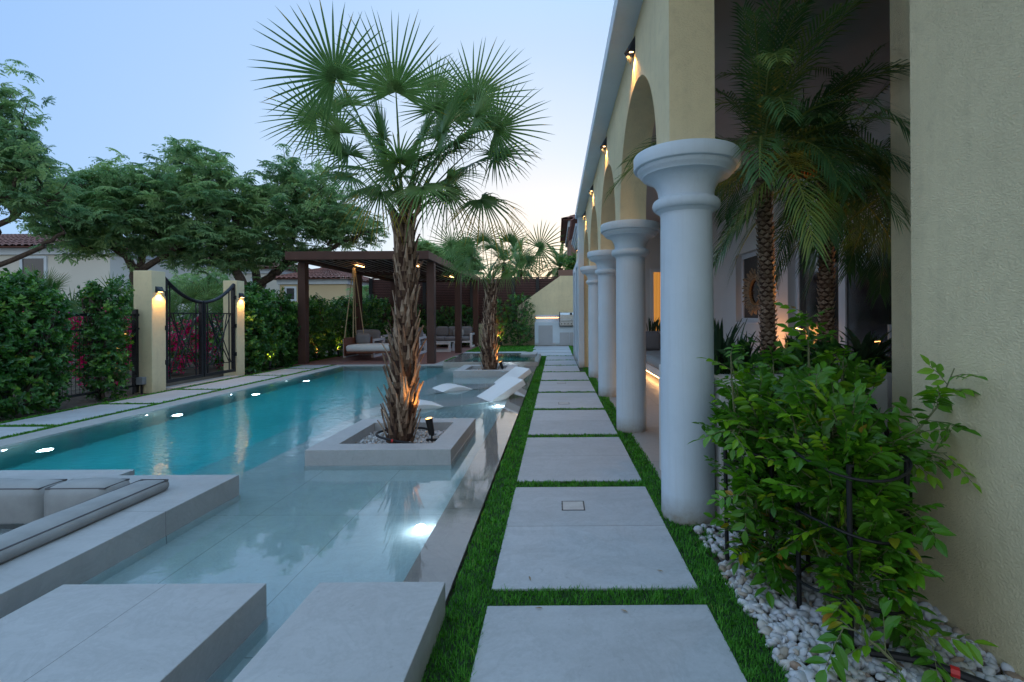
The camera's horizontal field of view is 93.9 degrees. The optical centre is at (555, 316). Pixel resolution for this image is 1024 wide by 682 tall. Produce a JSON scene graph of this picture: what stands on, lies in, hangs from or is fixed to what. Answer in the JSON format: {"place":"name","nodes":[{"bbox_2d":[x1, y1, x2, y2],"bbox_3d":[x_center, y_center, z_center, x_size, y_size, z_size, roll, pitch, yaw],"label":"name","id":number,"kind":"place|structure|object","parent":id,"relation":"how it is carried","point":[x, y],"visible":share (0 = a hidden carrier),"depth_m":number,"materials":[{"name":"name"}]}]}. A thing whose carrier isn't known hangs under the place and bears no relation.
{"place":"outdoors","nodes":[
{"label":"outdoors","id":0,"kind":"place"},
{"bbox_2d":[0,583,266,681],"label":"stepping block","id":1,"kind":"structure","parent":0,"point":[132,633],"depth_m":1.63,"materials":[{"name":"stone"}]},
{"bbox_2d":[0,351,526,437],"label":"path","id":2,"kind":"structure","parent":0,"point":[59,418],"depth_m":6.72,"materials":[{"name":"concrete"}]},
{"bbox_2d":[0,366,535,681],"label":"pool water","id":3,"kind":"structure","parent":0,"point":[289,528],"depth_m":3.42,"materials":[{"name":"blue liquid"}]},
{"bbox_2d":[0,469,238,618],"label":"sunken seat","id":4,"kind":"object","parent":3,"relation":"in","point":[83,554],"visible":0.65,"depth_m":2.42,"materials":[{"name":"concrete"}]},
{"bbox_2d":[0,478,67,522],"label":"cushion","id":5,"kind":"object","parent":4,"relation":"on","point":[21,500],"visible":0.59,"depth_m":2.80,"materials":[{"name":"grey fabric"}]},
{"bbox_2d":[0,479,168,563],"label":"cushion","id":6,"kind":"object","parent":4,"relation":"on","point":[23,539],"visible":1,"depth_m":2.40,"materials":[{"name":"grey fabric"}]},
{"bbox_2d":[44,477,129,516],"bbox_3d":[-2.843,1.152,2.895,0.397,0.310,0.211,0,0,0],"label":"cushion","id":7,"kind":"object","parent":4,"relation":"on","point":[64,495],"visible":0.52,"depth_m":2.81,"materials":[{"name":"grey fabric"}]},
{"bbox_2d":[443,352,540,368],"bbox_3d":[-1.549,1.879,12.605,2.260,1.660,2.590,0,0,0],"label":"spa","id":8,"kind":"object","parent":3,"relation":"in","point":[527,359],"visible":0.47,"depth_m":11.73,"materials":[{"name":"tile"}]},
{"bbox_2d":[0,0,613,280],"label":"sky","id":9,"kind":"structure","parent":0,"point":[125,76],"materials":[{"name":"blue"}]},
{"bbox_2d":[1,353,790,681],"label":"lawn base","id":10,"kind":"object","parent":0,"point":[499,597],"visible":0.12,"depth_m":2.03,"materials":[{"name":"green plant"}]},
{"bbox_2d":[0,365,333,439],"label":"grass","id":11,"kind":"structure","parent":10,"relation":"on","point":[46,426],"depth_m":6.66,"materials":[{"name":"green plant"}]},
{"bbox_2d":[280,345,572,364],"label":"grass","id":12,"kind":"structure","parent":10,"relation":"on","point":[516,348],"depth_m":16.79,"materials":[{"name":"green plant"}]},
{"bbox_2d":[0,323,1002,681],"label":"ground","id":13,"kind":"structure","parent":0,"point":[76,401],"depth_m":7.65,"materials":[{"name":"soil"}]},
{"bbox_2d":[0,276,32,419],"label":"shrub","id":14,"kind":"object","parent":13,"relation":"on","point":[7,341],"visible":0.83,"depth_m":5.71,"materials":[{"name":"green plant"}]},
{"bbox_2d":[0,266,71,418],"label":"shrub","id":15,"kind":"object","parent":13,"relation":"on","point":[28,289],"visible":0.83,"depth_m":5.97,"materials":[{"name":"green plant"}]},
{"bbox_2d":[0,266,71,309],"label":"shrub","id":16,"kind":"object","parent":13,"relation":"on","point":[50,279],"visible":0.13,"depth_m":12.12,"materials":[{"name":"green plant"}]},
{"bbox_2d":[17,292,78,412],"bbox_3d":[-6.764,0.434,6.345,0.617,1.692,0.633,0,0,-29],"label":"shrub","id":17,"kind":"object","parent":13,"relation":"on","point":[62,324],"visible":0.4,"depth_m":6.35,"materials":[{"name":"green plant"}]},
{"bbox_2d":[0,59,108,266],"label":"shade tree","id":18,"kind":"object","parent":13,"relation":"on","point":[22,155],"visible":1,"depth_m":9.21,"materials":[{"name":"green plant"}]},
{"bbox_2d":[0,308,139,416],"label":"garden fence","id":19,"kind":"object","parent":13,"relation":"on","point":[135,346],"visible":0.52,"depth_m":7.08,"materials":[{"name":"black metal"}]},
{"bbox_2d":[67,305,131,387],"bbox_3d":[-7.562,0.485,7.963,1.014,1.433,1.601,0,0,0],"label":"bougainvillea","id":20,"kind":"object","parent":13,"relation":"on","point":[82,360],"visible":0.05,"depth_m":7.58,"materials":[{"name":"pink plant"}]},
{"bbox_2d":[73,274,135,401],"bbox_3d":[-6.770,0.333,7.130,0.732,1.944,0.705,0,0,0],"label":"shrub","id":21,"kind":"object","parent":13,"relation":"on","point":[111,327],"visible":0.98,"depth_m":7.02,"materials":[{"name":"green plant"}]},
{"bbox_2d":[0,234,228,339],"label":"neighbour villa","id":22,"kind":"object","parent":13,"relation":"on","point":[81,272],"visible":0.2,"depth_m":22.00,"materials":[{"name":"white paint"}]},
{"bbox_2d":[19,256,47,282],"bbox_3d":[-24.113,-2.105,21.970,1.240,1.340,0.059,0,0,0],"label":"window","id":23,"kind":"structure","parent":22,"relation":"in","point":[39,262],"depth_m":21.97,"materials":[{"name":"white paint"}]},
{"bbox_2d":[50,274,180,381],"bbox_3d":[-8.361,0.180,9.033,1.795,2.140,2.144,0,0,0],"label":"fan palm","id":24,"kind":"object","parent":13,"relation":"on","point":[74,306],"visible":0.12,"depth_m":8.85,"materials":[{"name":"green plant"}]},
{"bbox_2d":[15,147,217,292],"bbox_3d":[-11.230,-1.575,12.351,4.252,5.736,2.718,0,0,-25],"label":"shade tree","id":25,"kind":"object","parent":13,"relation":"on","point":[109,187],"visible":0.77,"depth_m":11.93,"materials":[{"name":"green plant"}]},
{"bbox_2d":[133,270,165,392],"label":"gate pillar","id":26,"kind":"structure","parent":13,"relation":"on","point":[149,304],"depth_m":7.76,"materials":[{"name":"beige paint"}]},
{"bbox_2d":[129,317,208,375],"bbox_3d":[-8.454,0.634,10.193,1.604,1.306,1.556,0,0,0],"label":"bougainvillea","id":27,"kind":"object","parent":13,"relation":"on","point":[174,344],"visible":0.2,"depth_m":10.16,"materials":[{"name":"pink plant"}]},
{"bbox_2d":[120,278,222,367],"bbox_3d":[-9.041,0.164,10.989,2.497,2.181,1.888,0,0,24],"label":"fan palm","id":28,"kind":"object","parent":13,"relation":"on","point":[184,301],"visible":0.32,"depth_m":11.38,"materials":[{"name":"green plant"}]},
{"bbox_2d":[168,268,231,353],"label":"round tree","id":29,"kind":"object","parent":13,"relation":"on","point":[179,283],"visible":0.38,"depth_m":15.23,"materials":[{"name":"green plant"}]},
{"bbox_2d":[125,135,278,290],"bbox_3d":[-9.784,-1.864,12.949,3.989,6.273,2.773,0,0,0],"label":"shade tree","id":30,"kind":"object","parent":13,"relation":"on","point":[205,194],"visible":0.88,"depth_m":12.71,"materials":[{"name":"green plant"}]},
{"bbox_2d":[165,276,240,389],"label":"garden gate","id":31,"kind":"structure","parent":13,"relation":"on","point":[203,366],"depth_m":8.87,"materials":[{"name":"black metal"}]},
{"bbox_2d":[184,312,223,368],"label":"bougainvillea","id":32,"kind":"object","parent":13,"relation":"on","point":[211,334],"visible":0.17,"depth_m":11.44,"materials":[{"name":"pink plant"}]},
{"bbox_2d":[177,292,253,332],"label":"fan palm","id":33,"kind":"object","parent":13,"relation":"on","point":[206,306],"visible":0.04,"depth_m":11.99,"materials":[{"name":"green plant"}]},
{"bbox_2d":[0,356,456,446],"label":"pool coping","id":34,"kind":"object","parent":13,"relation":"on","point":[44,433],"visible":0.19,"depth_m":6.20,"materials":[{"name":"tile"}]},
{"bbox_2d":[223,280,244,375],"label":"gate pillar","id":35,"kind":"structure","parent":13,"relation":"on","point":[239,334],"depth_m":9.82,"materials":[{"name":"beige paint"}]},
{"bbox_2d":[206,291,269,373],"bbox_3d":[-6.944,0.377,10.457,1.163,1.918,1.166,0,0,0],"label":"shrub","id":36,"kind":"object","parent":13,"relation":"on","point":[251,314],"visible":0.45,"depth_m":10.40,"materials":[{"name":"green plant"}]},
{"bbox_2d":[244,281,285,370],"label":"shrub","id":37,"kind":"object","parent":13,"relation":"on","point":[272,320],"visible":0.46,"depth_m":11.01,"materials":[{"name":"green plant"}]},
{"bbox_2d":[229,260,310,298],"bbox_3d":[-23.111,-1.747,37.000,8.868,6.171,9.069,0,0,0],"label":"neighbour villa","id":38,"kind":"object","parent":13,"relation":"on","point":[273,284],"visible":0.06,"depth_m":33.00,"materials":[{"name":"white paint"}]},
{"bbox_2d":[255,286,300,367],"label":"shrub","id":39,"kind":"object","parent":13,"relation":"on","point":[287,310],"visible":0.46,"depth_m":11.67,"materials":[{"name":"green plant"}]},
{"bbox_2d":[277,304,315,363],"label":"shrub","id":40,"kind":"object","parent":13,"relation":"on","point":[295,355],"visible":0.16,"depth_m":12.23,"materials":[{"name":"green plant"}]},
{"bbox_2d":[216,143,390,290],"bbox_3d":[-7.594,-1.876,14.100,5.151,6.300,2.814,0,0,0],"label":"shade tree","id":41,"kind":"object","parent":13,"relation":"on","point":[300,212],"visible":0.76,"depth_m":13.77,"materials":[{"name":"green plant"}]},
{"bbox_2d":[294,296,326,360],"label":"shrub","id":42,"kind":"object","parent":13,"relation":"on","point":[314,311],"visible":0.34,"depth_m":13.10,"materials":[{"name":"green plant"}]},
{"bbox_2d":[274,267,368,331],"bbox_3d":[-15.306,-1.028,33.000,5.272,4.640,7.073,0,0,0],"label":"neighbour villa","id":43,"kind":"object","parent":13,"relation":"on","point":[327,283],"visible":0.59,"depth_m":30.00,"materials":[{"name":"white paint"}]},
{"bbox_2d":[284,286,296,300],"bbox_3d":[-16.709,-1.400,29.970,0.740,0.940,0.059,0,0,0],"label":"window","id":44,"kind":"structure","parent":43,"relation":"in","point":[292,290],"depth_m":29.97,"materials":[{"name":"white paint"}]},
{"bbox_2d":[310,292,338,357],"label":"shrub","id":45,"kind":"object","parent":13,"relation":"on","point":[327,317],"visible":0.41,"depth_m":13.77,"materials":[{"name":"green plant"}]},
{"bbox_2d":[321,298,349,355],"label":"shrub","id":46,"kind":"object","parent":13,"relation":"on","point":[337,336],"visible":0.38,"depth_m":14.54,"materials":[{"name":"green plant"}]},
{"bbox_2d":[328,295,357,353],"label":"shrub","id":47,"kind":"object","parent":13,"relation":"on","point":[344,304],"visible":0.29,"depth_m":15.45,"materials":[{"name":"green plant"}]},
{"bbox_2d":[347,296,373,336],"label":"shrub","id":48,"kind":"object","parent":13,"relation":"on","point":[367,323],"visible":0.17,"depth_m":16.46,"materials":[{"name":"green plant"}]},
{"bbox_2d":[363,294,384,337],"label":"shrub","id":49,"kind":"object","parent":13,"relation":"on","point":[375,307],"visible":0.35,"depth_m":17.49,"materials":[{"name":"green plant"}]},
{"bbox_2d":[371,297,393,342],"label":"shrub","id":50,"kind":"object","parent":13,"relation":"on","point":[384,305],"visible":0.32,"depth_m":18.56,"materials":[{"name":"green plant"}]},
{"bbox_2d":[293,346,477,365],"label":"pergola deck","id":51,"kind":"structure","parent":13,"relation":"on","point":[359,359],"depth_m":13.33,"materials":[{"name":"brown wood"}]},
{"bbox_2d":[343,329,384,357],"bbox_3d":[-5.795,0.812,14.389,0.900,0.805,0.923,0,0,0],"label":"sofa","id":52,"kind":"object","parent":51,"relation":"on","point":[376,335],"visible":0.29,"depth_m":14.62,"materials":[{"name":"grey fabric"}]},
{"bbox_2d":[285,251,480,363],"bbox_3d":[-4.811,-0.174,15.430,3.500,2.785,7.940,0,0,0],"label":"pergola","id":53,"kind":"object","parent":51,"relation":"on","point":[376,264],"visible":0.72,"depth_m":12.24,"materials":[{"name":"brown wood"}]},
{"bbox_2d":[344,267,418,355],"bbox_3d":[-4.871,-0.127,13.331,1.820,2.473,0.838,0,0,0],"label":"swing bed","id":54,"kind":"object","parent":53,"relation":"hanging from","point":[361,343],"visible":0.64,"depth_m":13.12,"materials":[{"name":"white wood"}]},
{"bbox_2d":[436,326,474,346],"bbox_3d":[-4.030,0.801,18.639,1.630,0.807,0.922,0,0,0],"label":"sofa","id":55,"kind":"object","parent":51,"relation":"on","point":[444,333],"visible":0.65,"depth_m":18.87,"materials":[{"name":"grey fabric"}]},
{"bbox_2d":[416,234,446,258],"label":"round tree","id":56,"kind":"object","parent":13,"relation":"on","point":[422,245],"visible":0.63,"depth_m":33.49,"materials":[{"name":"green plant"}]},
{"bbox_2d":[382,324,516,345],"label":"garden wall","id":57,"kind":"structure","parent":13,"relation":"on","point":[480,331],"depth_m":20.00,"materials":[{"name":"beige paint"}]},
{"bbox_2d":[369,277,557,323],"bbox_3d":[-3.734,-0.650,20.085,8.260,1.965,0.170,0,0,0],"label":"slatted screen","id":58,"kind":"object","parent":57,"relation":"on","point":[380,289],"visible":0.34,"depth_m":20.08,"materials":[{"name":"brown wood"}]},
{"bbox_2d":[436,305,463,345],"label":"shrub","id":59,"kind":"object","parent":13,"relation":"on","point":[451,319],"visible":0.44,"depth_m":19.48,"materials":[{"name":"green plant"}]},
{"bbox_2d":[441,238,489,274],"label":"round tree","id":60,"kind":"object","parent":13,"relation":"on","point":[475,260],"visible":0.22,"depth_m":35.46,"materials":[{"name":"green plant"}]},
{"bbox_2d":[454,304,479,345],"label":"shrub","id":61,"kind":"object","parent":13,"relation":"on","point":[468,316],"visible":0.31,"depth_m":19.52,"materials":[{"name":"green plant"}]},
{"bbox_2d":[495,297,511,345],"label":"shrub","id":62,"kind":"object","parent":13,"relation":"on","point":[503,322],"visible":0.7,"depth_m":18.97,"materials":[{"name":"green plant"}]},
{"bbox_2d":[505,292,535,345],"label":"shrub","id":63,"kind":"object","parent":13,"relation":"on","point":[519,327],"visible":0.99,"depth_m":18.89,"materials":[{"name":"green plant"}]},
{"bbox_2d":[493,240,547,278],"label":"date palm","id":64,"kind":"object","parent":13,"relation":"on","point":[521,273],"visible":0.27,"depth_m":41.78,"materials":[{"name":"green plant"}]},
{"bbox_2d":[517,276,572,345],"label":"kitchen wall","id":65,"kind":"structure","parent":13,"relation":"on","point":[555,297],"depth_m":19.60,"materials":[{"name":"beige paint"}]},
{"bbox_2d":[535,244,566,276],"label":"date palm","id":66,"kind":"object","parent":13,"relation":"on","point":[556,262],"visible":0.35,"depth_m":37.50,"materials":[{"name":"green plant"}]},
{"bbox_2d":[535,315,572,345],"bbox_3d":[0.176,0.574,19.280,2.055,1.250,0.620,0,0,0],"label":"outdoor kitchen","id":67,"kind":"object","parent":13,"relation":"on","point":[549,331],"visible":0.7,"depth_m":19.00,"materials":[{"name":"white paint"}]},
{"bbox_2d":[539,325,552,345],"bbox_3d":[-0.415,0.773,18.984,0.560,0.800,0.029,0,0,0],"label":"cabinet door","id":68,"kind":"structure","parent":67,"relation":"in","point":[545,331],"depth_m":18.98,"materials":[{"name":"metal"}]},
{"bbox_2d":[559,312,572,325],"bbox_3d":[0.641,0.119,19.193,1.020,0.585,0.614,0,0,0],"label":"gas grill","id":69,"kind":"object","parent":67,"relation":"on","point":[565,316],"visible":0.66,"depth_m":18.97,"materials":[{"name":"metal"}]},
{"bbox_2d":[560,214,575,258],"bbox_3d":[3.360,-2.554,27.500,6.178,7.468,7.929,0,0,0],"label":"neighbour villa","id":70,"kind":"object","parent":13,"relation":"on","point":[565,222],"visible":0.07,"depth_m":24.91,"materials":[{"name":"white paint"}]},
{"bbox_2d":[561,252,575,269],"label":"round tree","id":71,"kind":"object","parent":13,"relation":"on","point":[569,263],"visible":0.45,"depth_m":22.15,"materials":[{"name":"green plant"}]},
{"bbox_2d":[568,0,1023,677],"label":"villa","id":72,"kind":"object","parent":13,"relation":"on","point":[644,240],"visible":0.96,"depth_m":2.70,"materials":[{"name":"beige paint"}]},
{"bbox_2d":[624,36,634,64],"bbox_3d":[0.600,-2.164,3.900,0.085,0.220,0.090,0,0,0],"label":"wall lamp","id":73,"kind":"object","parent":72,"relation":"attached to","point":[629,53],"visible":1,"depth_m":3.89,"materials":[{"name":"black metal"}]},
{"bbox_2d":[650,269,659,330],"bbox_3d":[2.650,0.034,11.225,0.860,2.300,0.050,0,0,0],"label":"window","id":74,"kind":"structure","parent":72,"relation":"in","point":[654,273],"depth_m":11.23,"materials":[{"name":"orange glass"}]},
{"bbox_2d":[735,251,757,323],"bbox_3d":[3.167,-0.459,7.750,0.160,1.160,0.900,0,0,0],"label":"window","id":75,"kind":"structure","parent":72,"relation":"in","point":[749,261],"depth_m":7.96,"materials":[{"name":"white paint"}]},
{"bbox_2d":[742,268,759,314],"bbox_3d":[2.993,-0.368,7.198,0.129,0.715,0.692,0,0,0],"label":"sunburst mirror","id":76,"kind":"object","parent":72,"relation":"attached to","point":[750,291],"visible":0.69,"depth_m":7.29,"materials":[{"name":"wicker"}]},
{"bbox_2d":[795,207,891,362],"bbox_3d":[3.208,0.036,4.980,0.085,2.250,2.760,0,0,0],"label":"door","id":77,"kind":"structure","parent":72,"relation":"in","point":[852,311],"depth_m":5.22,"materials":[{"name":"white paint"}]},
{"bbox_2d":[792,449,912,650],"bbox_3d":[1.135,0.870,1.840,0.396,0.686,0.396,0,0,0],"label":"plant cage","id":78,"kind":"object","parent":13,"relation":"on","point":[908,464],"visible":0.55,"depth_m":1.69,"materials":[{"name":"black metal"}]},
{"bbox_2d":[693,524,1023,681],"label":"pebbles","id":79,"kind":"object","parent":13,"relation":"on","point":[784,636],"visible":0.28,"depth_m":1.75,"materials":[{"name":"stone"}]},
{"bbox_2d":[688,343,824,608],"bbox_3d":[0.975,0.668,2.284,0.638,1.068,0.866,0,0,20],"label":"shrub","id":80,"kind":"object","parent":79,"relation":"on","point":[754,498],"visible":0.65,"depth_m":2.12,"materials":[{"name":"green plant"}]},
{"bbox_2d":[722,435,810,562],"bbox_3d":[0.990,0.891,2.240,0.396,0.645,0.396,0,0,0],"label":"plant cage","id":81,"kind":"object","parent":79,"relation":"on","point":[771,475],"visible":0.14,"depth_m":2.24,"materials":[{"name":"black metal"}]},
{"bbox_2d":[774,302,912,534],"bbox_3d":[1.451,0.560,2.455,0.810,1.276,0.617,0,0,0],"label":"shrub","id":82,"kind":"object","parent":79,"relation":"on","point":[850,372],"visible":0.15,"depth_m":2.44,"materials":[{"name":"green plant"}]},
{"bbox_2d":[869,648,989,681],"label":"hose","id":83,"kind":"object","parent":79,"relation":"on","point":[954,671],"visible":0.87,"depth_m":1.54,"materials":[{"name":"black plastic"}]},
{"bbox_2d":[744,354,997,681],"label":"shrub","id":84,"kind":"object","parent":13,"relation":"on","point":[817,414],"visible":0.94,"depth_m":1.75,"materials":[{"name":"green plant"}]},
{"bbox_2d":[482,238,521,278],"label":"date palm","id":85,"kind":"object","parent":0,"point":[497,262],"visible":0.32,"depth_m":47.47,"materials":[{"name":"green plant"}]},
{"bbox_2d":[470,346,746,681],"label":"path","id":86,"kind":"structure","parent":0,"point":[618,537],"depth_m":2.22,"materials":[{"name":"concrete"}]},
{"bbox_2d":[561,501,584,509],"bbox_3d":[0.107,1.193,2.985,0.144,0.012,0.144,0,0,0],"label":"drain cover","id":87,"kind":"object","parent":86,"relation":"on","point":[573,505],"visible":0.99,"depth_m":2.98,"materials":[{"name":"silver metal"}]},
{"bbox_2d":[597,371,786,529],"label":"veranda floor","id":88,"kind":"structure","parent":0,"point":[648,439],"depth_m":5.13,"materials":[{"name":"tile"}]},
{"bbox_2d":[646,331,660,377],"bbox_3d":[2.046,0.713,7.897,1.527,0.760,5.420,0,0,0],"label":"veranda sofa","id":89,"kind":"object","parent":88,"relation":"on","point":[653,350],"visible":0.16,"depth_m":9.78,"materials":[{"name":"grey fabric"}]},
{"bbox_2d":[659,363,891,520],"bbox_3d":[1.950,0.777,3.240,2.290,0.822,0.960,0,0,0],"label":"veranda planter","id":90,"kind":"object","parent":88,"relation":"on","point":[881,394],"visible":0.08,"depth_m":2.78,"materials":[{"name":"paint"}]},
{"bbox_2d":[714,318,747,373],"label":"snake plant","id":91,"kind":"object","parent":90,"relation":"in","point":[718,338],"visible":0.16,"depth_m":3.11,"materials":[{"name":"green plant"}]},
{"bbox_2d":[723,331,762,372],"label":"snake plant","id":92,"kind":"object","parent":90,"relation":"in","point":[746,358],"visible":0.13,"depth_m":3.31,"materials":[{"name":"green plant"}]},
{"bbox_2d":[602,0,910,370],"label":"date palm","id":93,"kind":"object","parent":90,"relation":"on","point":[765,118],"visible":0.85,"depth_m":2.83,"materials":[{"name":"green plant"}]},
{"bbox_2d":[714,327,849,374],"bbox_3d":[1.383,0.290,3.107,1.039,0.444,0.403,0,0,0],"label":"ground plant","id":94,"kind":"object","parent":90,"relation":"on","point":[821,348],"visible":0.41,"depth_m":3.09,"materials":[{"name":"green plant"}]},
{"bbox_2d":[713,41,890,365],"bbox_3d":[1.933,-0.782,3.505,2.007,2.428,2.015,0,0,-42],"label":"date palm","id":95,"kind":"object","parent":90,"relation":"on","point":[825,286],"visible":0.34,"depth_m":3.39,"materials":[{"name":"green plant"}]},
{"bbox_2d":[772,114,890,308],"bbox_3d":[2.430,-0.589,3.693,2.055,2.030,1.272,0,0,-9],"label":"date palm","id":96,"kind":"object","parent":90,"relation":"on","point":[870,274],"visible":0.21,"depth_m":3.79,"materials":[{"name":"green plant"}]},
{"bbox_2d":[793,326,891,367],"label":"agave","id":97,"kind":"object","parent":90,"relation":"on","point":[867,343],"visible":0.35,"depth_m":3.23,"materials":[{"name":"green plant"}]},
{"bbox_2d":[838,344,891,372],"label":"agave","id":98,"kind":"object","parent":90,"relation":"on","point":[882,359],"visible":0.21,"depth_m":3.21,"materials":[{"name":"green plant"}]},
{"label":"pool floor","id":99,"kind":"structure","parent":0,"visible":0},
{"bbox_2d":[232,582,444,681],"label":"stepping block","id":100,"kind":"structure","parent":99,"relation":"on","point":[357,632],"depth_m":1.59,"materials":[{"name":"concrete"}]},
{"bbox_2d":[305,418,475,465],"bbox_3d":[-1.438,1.219,4.430,1.186,0.280,1.186,0,0,0],"label":"palm planter","id":101,"kind":"object","parent":99,"relation":"on","point":[342,448],"visible":0.67,"depth_m":3.90,"materials":[{"name":"concrete"}]},
{"bbox_2d":[355,429,445,443],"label":"pebbles","id":102,"kind":"object","parent":101,"relation":"in","point":[421,436],"visible":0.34,"depth_m":4.54,"materials":[{"name":"stone"}]},
{"bbox_2d":[425,417,437,442],"bbox_3d":[-1.158,1.059,4.412,0.108,0.237,0.068,0,0,0],"label":"spotlight","id":103,"kind":"object","parent":102,"relation":"on","point":[429,424],"visible":0.94,"depth_m":4.40,"materials":[{"name":"black metal"}]},
{"bbox_2d":[249,0,553,443],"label":"fan palm","id":104,"kind":"object","parent":101,"relation":"in","point":[468,100],"visible":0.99,"depth_m":4.14,"materials":[{"name":"green plant"}]},
{"bbox_2d":[417,376,525,409],"bbox_3d":[-1.509,1.151,6.631,2.229,0.419,0.501,0,0,-34],"label":"pool lounger","id":105,"kind":"object","parent":99,"relation":"on","point":[505,388],"visible":0.23,"depth_m":6.96,"materials":[{"name":"white plastic"}]},
{"bbox_2d":[433,366,530,391],"bbox_3d":[-1.398,1.150,8.144,1.990,0.419,0.501,0,0,-34],"label":"pool lounger","id":106,"kind":"object","parent":99,"relation":"on","point":[519,372],"visible":0.28,"depth_m":8.39,"materials":[{"name":"white plastic"}]},
{"bbox_2d":[453,365,517,376],"bbox_3d":[-1.438,1.219,9.975,1.186,0.280,1.196,0,0,0],"label":"palm planter","id":107,"kind":"object","parent":99,"relation":"on","point":[464,371],"visible":0.41,"depth_m":9.38,"materials":[{"name":"concrete"}]},
{"bbox_2d":[426,220,568,369],"bbox_3d":[-1.144,-0.483,9.879,2.795,3.320,2.077,0,0,0],"label":"fan palm","id":108,"kind":"object","parent":107,"relation":"in","point":[489,356],"visible":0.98,"depth_m":9.84,"materials":[{"name":"green plant"}]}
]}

